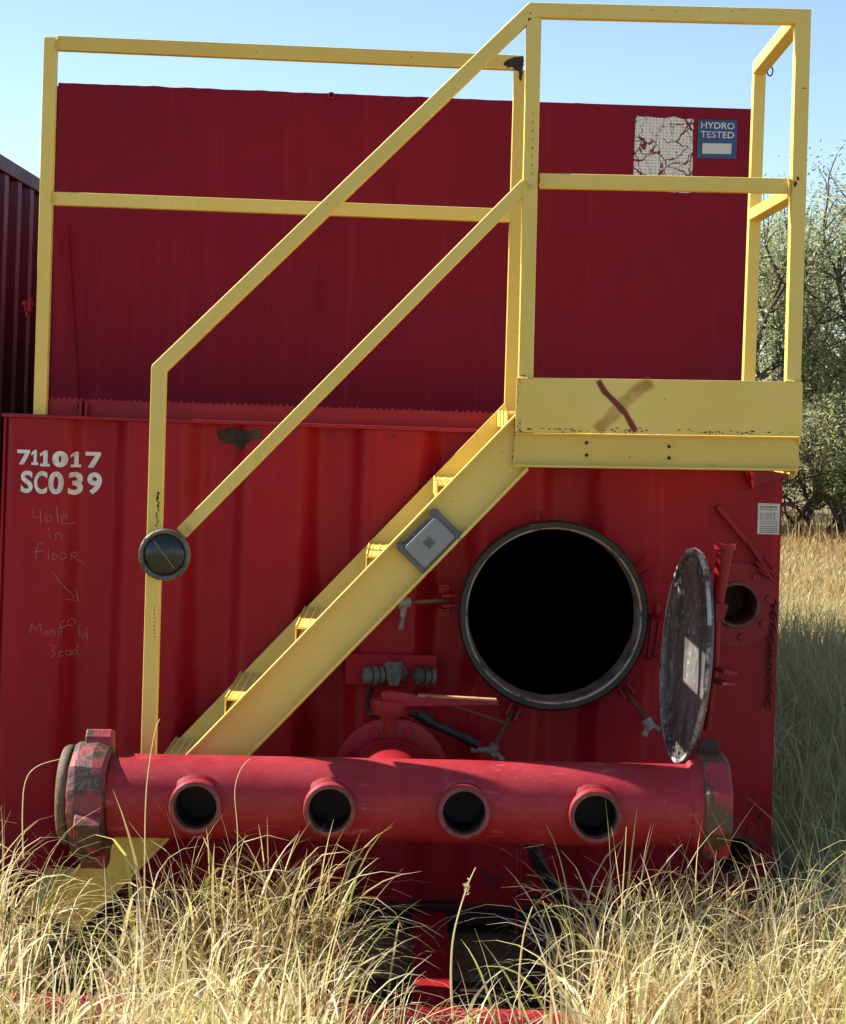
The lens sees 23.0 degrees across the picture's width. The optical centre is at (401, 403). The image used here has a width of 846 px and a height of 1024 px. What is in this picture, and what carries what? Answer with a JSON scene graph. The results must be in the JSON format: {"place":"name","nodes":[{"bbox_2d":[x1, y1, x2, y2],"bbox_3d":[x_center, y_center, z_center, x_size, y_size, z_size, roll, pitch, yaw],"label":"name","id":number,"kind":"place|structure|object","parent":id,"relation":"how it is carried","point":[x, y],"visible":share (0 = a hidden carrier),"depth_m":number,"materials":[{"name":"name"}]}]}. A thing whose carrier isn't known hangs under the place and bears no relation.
{"place":"outdoors","nodes":[
{"label":"outdoors","id":0,"kind":"place"},
{"bbox_2d":[3,966,839,1023],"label":"grass thatch","id":1,"kind":"object","parent":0,"point":[241,1011],"depth_m":5.11,"materials":[{"name":"beige plant"}]},
{"bbox_2d":[0,791,845,1023],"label":"tall grass","id":2,"kind":"structure","parent":0,"point":[793,982],"depth_m":5.20,"materials":[{"name":"beige plant"}]},
{"bbox_2d":[22,757,65,857],"bbox_3d":[-0.932,1.050,5.400,0.110,0.266,0.004,2,0,0],"label":"grass stalk","id":3,"kind":"object","parent":2,"relation":"on","point":[22,804],"depth_m":5.40,"materials":[{"name":"beige plant"}]},
{"bbox_2d":[144,719,159,914],"bbox_3d":[-0.640,1.054,5.300,0.031,0.502,0.004,2,0,0],"label":"grass stalk","id":4,"kind":"object","parent":2,"relation":"on","point":[145,820],"depth_m":5.30,"materials":[{"name":"beige plant"}]},
{"bbox_2d":[234,765,243,931],"bbox_3d":[-0.413,1.129,5.300,0.037,0.449,0.003,2,0,0],"label":"grass stalk","id":5,"kind":"object","parent":2,"relation":"on","point":[237,850],"depth_m":5.30,"materials":[{"name":"beige plant"}]},
{"bbox_2d":[450,867,475,1019],"bbox_3d":[0.150,1.335,5.140,0.056,0.378,0.026,2,0,0],"label":"grass stalk","id":6,"kind":"object","parent":2,"relation":"on","point":[451,955],"depth_m":5.14,"materials":[{"name":"beige plant"}]},
{"bbox_2d":[518,906,532,1019],"bbox_3d":[0.305,1.383,5.140,0.031,0.281,0.007,2,0,0],"label":"grass stalk","id":7,"kind":"object","parent":2,"relation":"on","point":[519,971],"depth_m":5.14,"materials":[{"name":"beige plant"}]},
{"bbox_2d":[543,901,570,1007],"bbox_3d":[0.386,1.377,5.140,0.084,0.292,0.007,2,0,0],"label":"grass stalk","id":8,"kind":"object","parent":2,"relation":"on","point":[567,993],"depth_m":5.14,"materials":[{"name":"beige plant"}]},
{"bbox_2d":[620,827,626,955],"bbox_3d":[0.565,1.246,5.300,0.008,0.334,0.005,2,0,0],"label":"grass stalk","id":9,"kind":"object","parent":2,"relation":"on","point":[622,894],"depth_m":5.30,"materials":[{"name":"beige plant"}]},
{"bbox_2d":[0,0,845,382],"label":"sky","id":10,"kind":"structure","parent":0,"point":[588,62],"materials":[{"name":"blue"}]},
{"bbox_2d":[0,458,845,1009],"bbox_3d":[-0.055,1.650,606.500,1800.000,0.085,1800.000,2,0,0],"label":"ground","id":11,"kind":"structure","parent":0,"point":[477,942],"depth_m":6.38,"materials":[{"name":"beige plant"}]},
{"bbox_2d":[0,154,39,522],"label":"shipping container","id":12,"kind":"object","parent":11,"relation":"on","point":[19,204],"visible":0.05,"depth_m":9.95,"materials":[{"name":"red metal"}]},
{"bbox_2d":[0,82,820,1023],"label":"storage tank","id":13,"kind":"object","parent":11,"relation":"on","point":[668,580],"visible":0.81,"depth_m":6.55,"materials":[{"name":"red metal"}]},
{"bbox_2d":[54,690,732,868],"bbox_3d":[-0.023,1.070,5.998,1.820,0.443,1.023,2,0,0],"label":"pipe manifold","id":14,"kind":"object","parent":13,"relation":"on","point":[404,777],"visible":1,"depth_m":5.58,"materials":[{"name":"red paint"}]},
{"bbox_2d":[13,2,810,933],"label":"access stairs","id":15,"kind":"structure","parent":13,"relation":"attached to","point":[749,422],"depth_m":5.86,"materials":[{"name":"yellow metal"}]},
{"bbox_2d":[364,687,480,748],"bbox_3d":[0.051,0.959,6.298,0.374,0.159,0.130,2,0,21],"label":"cable","id":16,"kind":"object","parent":13,"relation":"hanging from","point":[426,719],"visible":0.9,"depth_m":6.27,"materials":[{"name":"black rubber"}]},
{"bbox_2d":[526,845,592,919],"bbox_3d":[0.479,1.431,6.251,0.238,0.266,0.055,2,0,-26],"label":"hose","id":17,"kind":"object","parent":13,"relation":"hanging from","point":[543,871],"visible":0.74,"depth_m":6.22,"materials":[{"name":"black rubber"}]},
{"bbox_2d":[765,598,776,709],"bbox_3d":[1.155,0.780,6.482,0.024,0.352,0.020,2,0,38],"label":"chain","id":18,"kind":"object","parent":13,"relation":"hanging from","point":[770,658],"visible":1,"depth_m":6.48,"materials":[{"name":"red metal"}]},
{"bbox_2d":[755,156,845,403],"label":"tree","id":19,"kind":"object","parent":11,"relation":"on","point":[782,266],"visible":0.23,"depth_m":30.73,"materials":[{"name":"green plant"}]},
{"bbox_2d":[755,128,845,523],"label":"tree","id":20,"kind":"object","parent":11,"relation":"on","point":[820,344],"visible":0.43,"depth_m":31.11,"materials":[{"name":"green plant"}]},
{"bbox_2d":[757,183,845,450],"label":"tree","id":21,"kind":"object","parent":11,"relation":"on","point":[837,307],"visible":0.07,"depth_m":33.18,"materials":[{"name":"green plant"}]},
{"bbox_2d":[762,346,845,529],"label":"shrub","id":22,"kind":"object","parent":11,"relation":"on","point":[839,433],"visible":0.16,"depth_m":30.16,"materials":[{"name":"green plant"}]},
{"bbox_2d":[782,410,845,535],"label":"shrub","id":23,"kind":"object","parent":11,"relation":"on","point":[834,490],"visible":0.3,"depth_m":29.05,"materials":[{"name":"green plant"}]},
{"bbox_2d":[782,402,845,527],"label":"shrub","id":24,"kind":"object","parent":11,"relation":"on","point":[827,457],"visible":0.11,"depth_m":28.86,"materials":[{"name":"green plant"}]},
{"bbox_2d":[805,382,838,454],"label":"wood","id":25,"kind":"object","parent":11,"relation":"on","point":[823,409],"depth_m":84.00,"materials":[{"name":"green plant"}]},
{"bbox_2d":[827,413,845,468],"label":"shrub","id":26,"kind":"object","parent":11,"relation":"on","point":[841,440],"visible":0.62,"depth_m":29.33,"materials":[{"name":"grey plant"}]}
]}

